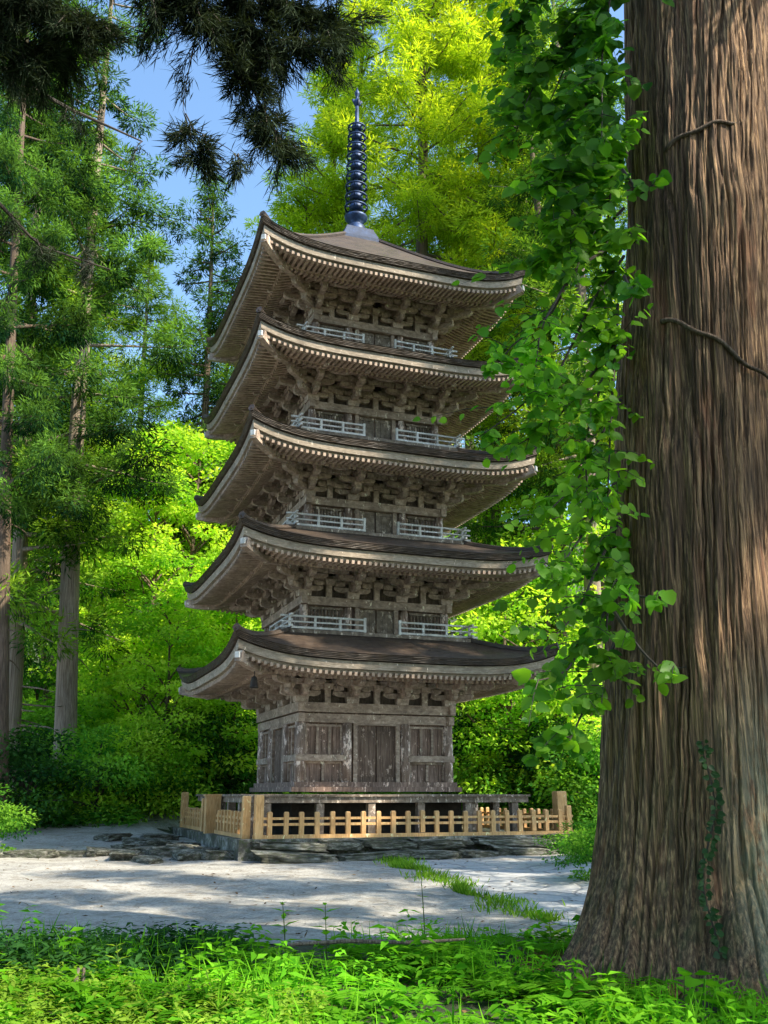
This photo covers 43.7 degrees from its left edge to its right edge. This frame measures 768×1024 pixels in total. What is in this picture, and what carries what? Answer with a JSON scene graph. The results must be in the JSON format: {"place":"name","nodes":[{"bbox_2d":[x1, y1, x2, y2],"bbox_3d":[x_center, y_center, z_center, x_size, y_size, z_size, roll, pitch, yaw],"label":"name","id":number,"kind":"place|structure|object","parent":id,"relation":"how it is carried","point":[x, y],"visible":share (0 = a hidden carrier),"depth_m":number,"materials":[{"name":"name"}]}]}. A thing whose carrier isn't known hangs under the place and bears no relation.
{"place":"outdoors","nodes":[
{"label":"outdoors","id":0,"kind":"place"},
{"bbox_2d":[0,809,577,944],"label":"gravel road","id":1,"kind":"structure","parent":0,"point":[177,893],"depth_m":16.58,"materials":[{"name":"gravel"}]},
{"bbox_2d":[3,849,59,858],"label":"kerb stone","id":2,"kind":"object","parent":1,"relation":"on","point":[43,853],"visible":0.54,"depth_m":23.95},
{"bbox_2d":[58,850,96,857],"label":"kerb stone","id":3,"kind":"object","parent":1,"relation":"on","point":[72,853],"visible":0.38,"depth_m":24.17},
{"bbox_2d":[93,833,132,841],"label":"path stone","id":4,"kind":"object","parent":1,"relation":"on","point":[108,837],"visible":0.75,"depth_m":27.89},
{"bbox_2d":[109,850,140,860],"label":"path stone","id":5,"kind":"object","parent":1,"relation":"on","point":[128,855],"visible":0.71,"depth_m":23.07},
{"bbox_2d":[121,837,165,844],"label":"path stone","id":6,"kind":"object","parent":1,"relation":"on","point":[134,840],"visible":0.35,"depth_m":26.91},
{"bbox_2d":[131,855,163,864],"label":"path stone","id":7,"kind":"object","parent":1,"relation":"on","point":[147,859],"visible":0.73,"depth_m":22.55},
{"bbox_2d":[140,833,179,839],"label":"path stone","id":8,"kind":"object","parent":1,"relation":"on","point":[163,836],"visible":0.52,"depth_m":28.23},
{"bbox_2d":[144,846,189,857],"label":"path stone","id":9,"kind":"object","parent":1,"relation":"on","point":[164,852],"visible":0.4,"depth_m":24.05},
{"bbox_2d":[170,849,201,860],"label":"path stone","id":10,"kind":"object","parent":1,"relation":"on","point":[186,854],"visible":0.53,"depth_m":23.12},
{"bbox_2d":[199,849,233,860],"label":"path stone","id":11,"kind":"object","parent":1,"relation":"on","point":[207,855],"visible":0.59,"depth_m":23.09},
{"bbox_2d":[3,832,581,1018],"bbox_3d":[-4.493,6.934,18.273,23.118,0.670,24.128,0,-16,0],"label":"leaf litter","id":12,"kind":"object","parent":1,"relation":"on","point":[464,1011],"visible":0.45,"depth_m":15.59,"materials":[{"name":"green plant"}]},
{"bbox_2d":[251,850,338,863],"bbox_3d":[-2.102,8.215,22.672,2.245,0.328,0.702,9,-17,-19],"label":"step stone","id":13,"kind":"object","parent":1,"relation":"on","point":[279,857],"visible":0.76,"depth_m":22.39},
{"bbox_2d":[335,850,409,860],"bbox_3d":[-0.322,8.400,23.293,1.979,0.231,0.634,4,-20,-22],"label":"step stone","id":14,"kind":"object","parent":1,"relation":"on","point":[369,856],"visible":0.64,"depth_m":23.04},
{"bbox_2d":[401,849,462,859],"bbox_3d":[1.233,8.558,23.870,1.693,0.247,0.720,8,-19,-18],"label":"step stone","id":15,"kind":"object","parent":1,"relation":"on","point":[434,854],"visible":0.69,"depth_m":23.57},
{"bbox_2d":[373,854,575,933],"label":"grass","id":16,"kind":"structure","parent":1,"relation":"on","point":[462,886],"depth_m":16.69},
{"bbox_2d":[459,849,499,857],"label":"step stone","id":17,"kind":"object","parent":1,"relation":"on","point":[476,853],"visible":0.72,"depth_m":23.96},
{"bbox_2d":[487,845,558,855],"bbox_3d":[3.632,8.847,24.814,2.146,0.331,0.702,9,-21,-17],"label":"step stone","id":18,"kind":"object","parent":1,"relation":"on","point":[511,851],"visible":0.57,"depth_m":24.48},
{"bbox_2d":[0,0,627,522],"label":"sky","id":19,"kind":"structure","parent":0,"point":[149,84],"materials":[{"name":"blue"}]},
{"bbox_2d":[172,825,560,861],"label":"terrace ground","id":20,"kind":"structure","parent":0,"point":[242,848],"depth_m":24.36,"materials":[{"name":"stone"}]},
{"bbox_2d":[179,792,204,831],"bbox_3d":[-5.998,9.450,30.279,0.262,1.124,4.305,6,-17,-20],"label":"wooden fence","id":21,"kind":"object","parent":20,"relation":"on","point":[191,818],"visible":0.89,"depth_m":30.60,"materials":[{"name":"brown wood"}]},
{"bbox_2d":[203,794,222,833],"bbox_3d":[-4.878,8.577,27.190,0.502,1.069,0.364,6,-17,-20],"label":"gate post","id":22,"kind":"object","parent":20,"relation":"on","point":[212,805],"visible":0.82,"depth_m":27.07,"materials":[{"name":"brown wood"}]},
{"bbox_2d":[214,796,250,838],"bbox_3d":[-4.034,8.009,25.209,0.193,1.023,3.854,6,-17,-20],"label":"wooden fence","id":23,"kind":"object","parent":20,"relation":"on","point":[236,824],"visible":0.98,"depth_m":24.32,"materials":[{"name":"brown wood"}]},
{"bbox_2d":[250,841,327,851],"bbox_3d":[-2.332,8.079,23.105,1.984,0.224,0.634,9,-22,-18],"label":"edging stone","id":24,"kind":"object","parent":20,"relation":"on","point":[293,846],"visible":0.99,"depth_m":22.88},
{"bbox_2d":[317,838,363,850],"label":"edging stone","id":25,"kind":"object","parent":20,"relation":"on","point":[344,844],"visible":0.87,"depth_m":23.31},
{"bbox_2d":[177,87,559,837],"bbox_3d":[-1.006,-3.132,32.195,9.457,26.800,9.450,6,-17,-20],"label":"pagoda","id":26,"kind":"object","parent":20,"relation":"on","point":[345,493],"visible":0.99,"depth_m":28.35,"materials":[{"name":"brown wood"}]},
{"bbox_2d":[274,729,279,782],"bbox_3d":[-3.188,7.305,28.610,0.074,1.576,0.559,6,-17,-20],"label":"door leaf","id":27,"kind":"structure","parent":26,"relation":"in","point":[277,735],"depth_m":28.58,"materials":[{"name":"brown wood"}]},
{"bbox_2d":[308,606,342,627],"bbox_3d":[-1.691,3.068,27.672,1.010,0.620,0.077,6,-17,-20],"label":"lattice window","id":28,"kind":"structure","parent":26,"relation":"in","point":[311,608],"depth_m":27.67,"materials":[{"name":"brown wood"}]},
{"bbox_2d":[313,506,342,526],"bbox_3d":[-1.681,0.191,28.612,0.930,0.650,0.077,6,-17,-20],"label":"lattice window","id":29,"kind":"structure","parent":26,"relation":"in","point":[315,508],"depth_m":28.62,"materials":[{"name":"brown wood"}]},
{"bbox_2d":[316,411,343,430],"bbox_3d":[-1.673,-2.727,29.553,0.860,0.700,0.077,6,-17,-20],"label":"lattice window","id":30,"kind":"structure","parent":26,"relation":"in","point":[334,415],"depth_m":29.57,"materials":[{"name":"brown wood"}]},
{"bbox_2d":[357,725,374,781],"bbox_3d":[-0.515,6.827,26.990,0.557,1.575,0.076,6,-17,-20],"label":"door leaf","id":31,"kind":"structure","parent":26,"relation":"in","point":[366,734],"depth_m":26.97,"materials":[{"name":"brown wood"}]},
{"bbox_2d":[359,417,373,436],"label":"door leaf","id":32,"kind":"structure","parent":26,"relation":"in","point":[369,422],"depth_m":29.97,"materials":[{"name":"brown wood"}]},
{"bbox_2d":[359,609,374,632],"bbox_3d":[-0.510,3.241,28.081,0.528,0.775,0.075,6,-17,-20],"label":"door leaf","id":33,"kind":"structure","parent":26,"relation":"in","point":[369,615],"depth_m":28.09,"materials":[{"name":"brown wood"}]},
{"bbox_2d":[359,511,374,532],"bbox_3d":[-0.537,0.358,29.008,0.527,0.803,0.075,6,-17,-20],"label":"door leaf","id":34,"kind":"structure","parent":26,"relation":"in","point":[370,516],"depth_m":29.04,"materials":[{"name":"brown wood"}]},
{"bbox_2d":[375,419,390,438],"bbox_3d":[-0.028,-2.506,30.128,0.528,0.856,0.076,6,-17,-20],"label":"door leaf","id":35,"kind":"structure","parent":26,"relation":"in","point":[382,427],"depth_m":30.14,"materials":[{"name":"brown wood"}]},
{"bbox_2d":[375,512,391,533],"bbox_3d":[-0.003,0.416,29.199,0.525,0.805,0.075,6,-17,-20],"label":"door leaf","id":36,"kind":"structure","parent":26,"relation":"in","point":[383,521],"depth_m":29.19,"materials":[{"name":"brown wood"}]},
{"bbox_2d":[376,610,392,633],"bbox_3d":[0.024,3.297,28.272,0.525,0.776,0.076,6,-17,-20],"label":"door leaf","id":37,"kind":"structure","parent":26,"relation":"in","point":[384,619],"depth_m":28.26,"materials":[{"name":"brown wood"}]},
{"bbox_2d":[376,726,394,781],"bbox_3d":[0.049,6.887,27.191,0.556,1.574,0.076,6,-17,-20],"label":"door leaf","id":38,"kind":"structure","parent":26,"relation":"in","point":[385,735],"depth_m":27.18,"materials":[{"name":"brown wood"}]},
{"bbox_2d":[405,423,430,442],"bbox_3d":[1.082,-2.437,30.537,0.860,0.700,0.077,6,-17,-20],"label":"lattice window","id":39,"kind":"structure","parent":26,"relation":"in","point":[409,426],"depth_m":30.56,"materials":[{"name":"brown wood"}]},
{"bbox_2d":[406,516,434,535],"bbox_3d":[1.139,0.488,29.620,0.930,0.650,0.077,6,-17,-20],"label":"lattice window","id":40,"kind":"structure","parent":26,"relation":"in","point":[407,517],"depth_m":29.63,"materials":[{"name":"brown wood"}]},
{"bbox_2d":[408,613,439,634],"bbox_3d":[1.205,3.372,28.707,1.010,0.620,0.077,6,-17,-20],"label":"lattice window","id":41,"kind":"structure","parent":26,"relation":"in","point":[409,614],"depth_m":28.70,"materials":[{"name":"brown wood"}]},
{"bbox_2d":[354,838,417,850],"bbox_3d":[0.075,8.357,24.019,1.879,0.270,0.697,8,-20,-16],"label":"edging stone","id":42,"kind":"object","parent":20,"relation":"on","point":[383,844],"visible":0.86,"depth_m":23.75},
{"bbox_2d":[252,795,573,838],"bbox_3d":[1.004,7.903,24.887,8.953,1.042,0.204,6,-17,-20],"label":"wooden fence","id":43,"kind":"object","parent":20,"relation":"on","point":[259,818],"visible":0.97,"depth_m":24.59,"materials":[{"name":"brown wood"}]},
{"bbox_2d":[409,838,473,849],"bbox_3d":[1.466,8.488,24.511,1.882,0.276,0.702,5,-18,-19],"label":"edging stone","id":44,"kind":"object","parent":20,"relation":"on","point":[430,844],"visible":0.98,"depth_m":24.21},
{"bbox_2d":[469,836,555,847],"bbox_3d":[3.271,8.688,25.175,2.570,0.266,0.634,8,-21,-18],"label":"edging stone","id":45,"kind":"object","parent":20,"relation":"on","point":[528,842],"visible":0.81,"depth_m":24.92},
{"bbox_2d":[479,791,566,830],"bbox_3d":[3.941,9.250,29.636,0.306,1.143,6.703,6,-17,-20],"label":"wooden fence","id":46,"kind":"object","parent":20,"relation":"on","point":[559,799],"visible":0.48,"depth_m":27.35,"materials":[{"name":"brown wood"}]},
{"bbox_2d":[0,523,766,1023],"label":"ground","id":47,"kind":"structure","parent":0,"point":[482,1005],"depth_m":8.36,"materials":[{"name":"plant"}]},
{"bbox_2d":[0,783,40,851],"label":"bush","id":48,"kind":"object","parent":47,"relation":"on","point":[14,821],"visible":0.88,"depth_m":24.82,"materials":[{"name":"green plant"}]},
{"bbox_2d":[0,112,96,573],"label":"cedar tree","id":49,"kind":"object","parent":47,"relation":"on","point":[29,538],"visible":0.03,"depth_m":47.54,"materials":[{"name":"green plant"}]},
{"bbox_2d":[0,0,100,832],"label":"cedar tree","id":50,"kind":"object","parent":47,"relation":"on","point":[14,171],"visible":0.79,"depth_m":34.64,"materials":[{"name":"green plant"}]},
{"bbox_2d":[0,724,118,832],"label":"bush","id":51,"kind":"object","parent":47,"relation":"on","point":[28,758],"visible":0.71,"depth_m":31.35,"materials":[{"name":"green plant"}]},
{"bbox_2d":[10,687,119,799],"bbox_3d":[-13.028,9.816,38.713,8.290,5.402,8.115,-2,-16,6],"label":"bush","id":52,"kind":"object","parent":47,"relation":"on","point":[47,713],"visible":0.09,"depth_m":37.93,"materials":[{"name":"green plant"}]},
{"bbox_2d":[0,0,149,795],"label":"cedar tree","id":53,"kind":"object","parent":47,"relation":"on","point":[20,602],"visible":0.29,"depth_m":37.10,"materials":[{"name":"green plant"}]},
{"bbox_2d":[28,244,121,633],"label":"cedar tree","id":54,"kind":"object","parent":47,"relation":"on","point":[83,601],"visible":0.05,"depth_m":62.01,"materials":[{"name":"green plant"}]},
{"bbox_2d":[11,483,146,738],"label":"broadleaf tree","id":55,"kind":"object","parent":47,"relation":"on","point":[29,682],"visible":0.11,"depth_m":44.51,"materials":[{"name":"green plant"}]},
{"bbox_2d":[10,124,164,782],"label":"cedar tree","id":56,"kind":"object","parent":47,"relation":"on","point":[118,322],"visible":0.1,"depth_m":51.24,"materials":[{"name":"green plant"}]},
{"bbox_2d":[0,0,200,815],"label":"cedar tree","id":57,"kind":"object","parent":47,"relation":"on","point":[66,695],"visible":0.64,"depth_m":38.52,"materials":[{"name":"green plant"}]},
{"bbox_2d":[11,723,197,827],"bbox_3d":[-10.083,9.268,33.045,5.796,3.859,5.921,-6,-18,20],"label":"bush","id":58,"kind":"object","parent":47,"relation":"on","point":[124,768],"visible":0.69,"depth_m":32.58,"materials":[{"name":"green plant"}]},
{"bbox_2d":[23,418,228,726],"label":"broadleaf tree","id":59,"kind":"object","parent":47,"relation":"on","point":[166,427],"visible":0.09,"depth_m":46.17,"materials":[{"name":"green plant"}]},
{"bbox_2d":[55,228,197,696],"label":"cedar tree","id":60,"kind":"object","parent":47,"relation":"on","point":[170,405],"visible":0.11,"depth_m":58.99,"materials":[{"name":"green plant"}]},
{"bbox_2d":[0,920,257,994],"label":"shaded undergrowth","id":61,"kind":"object","parent":47,"relation":"on","point":[21,947],"visible":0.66,"depth_m":9.53,"materials":[{"name":"green plant"}]},
{"bbox_2d":[48,724,218,822],"bbox_3d":[-8.881,9.622,34.694,5.921,3.859,5.796,3,-17,-11],"label":"bush","id":62,"kind":"object","parent":47,"relation":"on","point":[147,745],"visible":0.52,"depth_m":33.72,"materials":[{"name":"green plant"}]},
{"bbox_2d":[26,460,251,754],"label":"broadleaf tree","id":63,"kind":"object","parent":47,"relation":"on","point":[159,510],"visible":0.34,"depth_m":40.76,"materials":[{"name":"green plant"}]},
{"bbox_2d":[58,422,259,732],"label":"broadleaf tree","id":64,"kind":"object","parent":47,"relation":"on","point":[189,442],"visible":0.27,"depth_m":43.41,"materials":[{"name":"green plant"}]},
{"bbox_2d":[78,168,252,695],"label":"cedar tree","id":65,"kind":"object","parent":47,"relation":"on","point":[204,368],"visible":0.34,"depth_m":51.13,"materials":[{"name":"green plant"}]},
{"bbox_2d":[0,960,330,1023],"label":"meadow grass","id":66,"kind":"structure","parent":47,"relation":"on","point":[125,1018],"depth_m":7.16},
{"bbox_2d":[80,592,257,809],"bbox_3d":[-8.493,7.463,37.612,7.144,8.366,6.569,-4,-17,14],"label":"broadleaf tree","id":67,"kind":"object","parent":47,"relation":"on","point":[184,634],"visible":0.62,"depth_m":37.13,"materials":[{"name":"green plant"}]},
{"bbox_2d":[113,707,256,813],"bbox_3d":[-8.022,9.896,37.432,6.955,4.630,7.106,-8,-18,26],"label":"bush","id":68,"kind":"object","parent":47,"relation":"on","point":[195,741],"visible":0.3,"depth_m":36.18,"materials":[{"name":"green plant"}]},
{"bbox_2d":[142,335,246,740],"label":"cedar tree","id":69,"kind":"object","parent":47,"relation":"on","point":[227,368],"visible":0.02,"depth_m":58.42,"materials":[{"name":"green plant"}]},
{"bbox_2d":[0,0,391,291],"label":"shading cedar","id":70,"kind":"object","parent":47,"relation":"on","point":[38,60],"visible":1,"depth_m":9.76,"materials":[{"name":"green plant"}]},
{"bbox_2d":[128,550,263,790],"bbox_3d":[-6.146,6.894,39.891,8.930,10.458,8.211,-9,-19,28],"label":"broadleaf tree","id":71,"kind":"object","parent":47,"relation":"on","point":[255,624],"visible":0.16,"depth_m":37.70,"materials":[{"name":"green plant"}]},
{"bbox_2d":[140,701,307,804],"bbox_3d":[-6.467,9.985,38.682,7.698,5.016,7.535,-1,-16,3],"label":"bush","id":72,"kind":"object","parent":47,"relation":"on","point":[232,783],"visible":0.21,"depth_m":37.11,"materials":[{"name":"green plant"}]},
{"bbox_2d":[167,174,346,658],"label":"cedar tree","id":73,"kind":"object","parent":47,"relation":"on","point":[312,205],"visible":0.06,"depth_m":57.29,"materials":[{"name":"green plant"}]},
{"bbox_2d":[194,716,335,793],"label":"bush","id":74,"kind":"object","parent":47,"relation":"on","point":[250,762],"visible":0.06,"depth_m":38.08,"materials":[{"name":"green plant"}]},
{"bbox_2d":[190,66,410,497],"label":"cedar tree","id":75,"kind":"object","parent":47,"relation":"on","point":[316,82],"visible":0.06,"depth_m":60.37,"materials":[{"name":"green plant"}]},
{"bbox_2d":[14,785,595,827],"bbox_3d":[-2.999,11.553,37.683,46.852,1.823,13.982,0,-16,0],"label":"ground cover","id":76,"kind":"object","parent":47,"relation":"on","point":[61,821],"visible":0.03,"depth_m":32.43,"materials":[{"name":"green plant"}]},
{"bbox_2d":[14,416,611,728],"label":"forest","id":77,"kind":"object","parent":47,"relation":"on","point":[572,588],"visible":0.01,"depth_m":70.24,"materials":[{"name":"green plant"}]},
{"bbox_2d":[309,902,346,959],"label":"tall weed","id":78,"kind":"object","parent":47,"relation":"on","point":[325,931],"visible":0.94,"depth_m":9.99,"materials":[{"name":"green plant"}]},
{"bbox_2d":[16,931,675,1023],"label":"fern patch","id":79,"kind":"object","parent":47,"relation":"on","point":[383,989],"visible":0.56,"depth_m":7.95,"materials":[{"name":"green plant"}]},
{"bbox_2d":[232,0,501,793],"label":"cedar tree","id":80,"kind":"object","parent":47,"relation":"on","point":[336,190],"visible":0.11,"depth_m":57.07,"materials":[{"name":"green plant"}]},
{"bbox_2d":[0,903,767,1023],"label":"undergrowth","id":81,"kind":"object","parent":47,"relation":"on","point":[521,1015],"visible":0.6,"depth_m":7.84,"materials":[{"name":"green plant"}]},
{"bbox_2d":[288,938,464,946],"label":"fallen branch","id":82,"kind":"object","parent":81,"relation":"on","point":[358,941],"visible":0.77,"depth_m":9.76,"materials":[{"name":"brown wood"}]},
{"bbox_2d":[0,913,767,1023],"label":"tall grass","id":83,"kind":"structure","parent":47,"relation":"on","point":[470,936],"depth_m":8.09,"materials":[{"name":"green plant"}]},
{"bbox_2d":[312,0,534,793],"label":"cedar tree","id":84,"kind":"object","parent":47,"relation":"on","point":[418,40],"visible":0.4,"depth_m":50.28,"materials":[{"name":"green plant"}]},
{"bbox_2d":[364,0,555,717],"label":"cedar tree","id":85,"kind":"object","parent":47,"relation":"on","point":[437,187],"visible":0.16,"depth_m":49.42,"materials":[{"name":"green plant"}]},
{"bbox_2d":[427,702,525,805],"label":"bush","id":86,"kind":"object","parent":47,"relation":"on","point":[460,725],"visible":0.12,"depth_m":37.82,"materials":[{"name":"green plant"}]},
{"bbox_2d":[412,134,568,770],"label":"cedar tree","id":87,"kind":"object","parent":47,"relation":"on","point":[468,443],"visible":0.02,"depth_m":68.50,"materials":[{"name":"green plant"}]},
{"bbox_2d":[448,461,584,740],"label":"broadleaf tree","id":88,"kind":"object","parent":47,"relation":"on","point":[514,502],"visible":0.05,"depth_m":43.82,"materials":[{"name":"green plant"}]},
{"bbox_2d":[411,0,623,691],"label":"cedar tree","id":89,"kind":"object","parent":47,"relation":"on","point":[495,21],"visible":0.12,"depth_m":50.79,"materials":[{"name":"green plant"}]},
{"bbox_2d":[452,701,597,809],"bbox_3d":[5.607,9.658,36.765,7.402,4.823,7.245,3,-17,-10],"label":"bush","id":90,"kind":"object","parent":47,"relation":"on","point":[514,717],"visible":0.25,"depth_m":35.11,"materials":[{"name":"green plant"}]},
{"bbox_2d":[448,577,604,793],"bbox_3d":[4.660,6.518,36.996,8.483,9.935,7.801,-15,-22,42],"label":"broadleaf tree","id":91,"kind":"object","parent":47,"relation":"on","point":[488,705],"visible":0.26,"depth_m":35.41,"materials":[{"name":"green plant"}]},
{"bbox_2d":[448,507,609,793],"bbox_3d":[6.430,5.636,37.938,9.443,12.026,10.269,0,-16,-1],"label":"broadleaf tree","id":92,"kind":"object","parent":47,"relation":"on","point":[532,621],"visible":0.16,"depth_m":36.57,"materials":[{"name":"green plant"}]},
{"bbox_2d":[471,715,599,820],"bbox_3d":[6.568,9.467,34.642,6.513,4.245,6.376,11,-20,-33],"label":"bush","id":93,"kind":"object","parent":47,"relation":"on","point":[532,734],"visible":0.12,"depth_m":34.27,"materials":[{"name":"green plant"}]},
{"bbox_2d":[446,36,626,791],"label":"cedar tree","id":94,"kind":"object","parent":47,"relation":"on","point":[538,207],"visible":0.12,"depth_m":44.68,"materials":[{"name":"green plant"}]},
{"bbox_2d":[473,436,611,716],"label":"broadleaf tree","id":95,"kind":"object","parent":47,"relation":"on","point":[527,520],"visible":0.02,"depth_m":43.33,"materials":[{"name":"green plant"}]},
{"bbox_2d":[476,0,627,802],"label":"cedar tree","id":96,"kind":"object","parent":47,"relation":"on","point":[540,288],"visible":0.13,"depth_m":40.53,"materials":[{"name":"green plant"}]},
{"bbox_2d":[517,717,601,830],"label":"bush","id":97,"kind":"object","parent":47,"relation":"on","point":[592,755],"visible":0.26,"depth_m":30.78,"materials":[{"name":"green plant"}]},
{"bbox_2d":[534,819,596,863],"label":"bush","id":98,"kind":"object","parent":47,"relation":"on","point":[558,835],"visible":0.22,"depth_m":21.80,"materials":[{"name":"green plant"}]},
{"bbox_2d":[541,807,596,880],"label":"bush","id":99,"kind":"object","parent":47,"relation":"on","point":[576,846],"visible":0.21,"depth_m":18.32,"materials":[{"name":"green plant"}]},
{"bbox_2d":[509,943,688,1000],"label":"leafy plants","id":100,"kind":"object","parent":47,"relation":"on","point":[521,949],"visible":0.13,"depth_m":9.58,"materials":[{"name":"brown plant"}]},
{"bbox_2d":[553,0,767,1005],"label":"giant cedar","id":101,"kind":"object","parent":47,"relation":"on","point":[698,537],"visible":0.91,"depth_m":9.87,"materials":[{"name":"brown plant"}]},
{"bbox_2d":[413,0,687,772],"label":"climbing vine","id":102,"kind":"object","parent":101,"relation":"attached to","point":[590,28],"visible":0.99,"depth_m":10.62,"materials":[{"name":"green plant"}]},
{"bbox_2d":[663,115,756,151],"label":"vine stem","id":103,"kind":"object","parent":101,"relation":"attached to","point":[672,142],"visible":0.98,"depth_m":11.08,"materials":[{"name":"brown wood"}]},
{"bbox_2d":[696,739,728,958],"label":"climbing ivy","id":104,"kind":"object","parent":101,"relation":"attached to","point":[712,916],"visible":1,"depth_m":8.65,"materials":[{"name":"green plant"}]},
{"bbox_2d":[660,318,767,378],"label":"vine stem","id":105,"kind":"object","parent":101,"relation":"attached to","point":[732,352],"visible":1,"depth_m":10.27,"materials":[{"name":"brown wood"}]},
{"bbox_2d":[661,967,703,1013],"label":"leafy plant","id":106,"kind":"object","parent":47,"relation":"on","point":[691,982],"visible":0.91,"depth_m":7.38,"materials":[{"name":"green plant"}]},
{"bbox_2d":[701,980,744,1012],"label":"leafy plant","id":107,"kind":"object","parent":47,"relation":"on","point":[720,992],"visible":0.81,"depth_m":7.27,"materials":[{"name":"green plant"}]},
{"bbox_2d":[408,857,591,925],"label":"paved path","id":108,"kind":"structure","parent":0,"point":[549,885],"depth_m":18.46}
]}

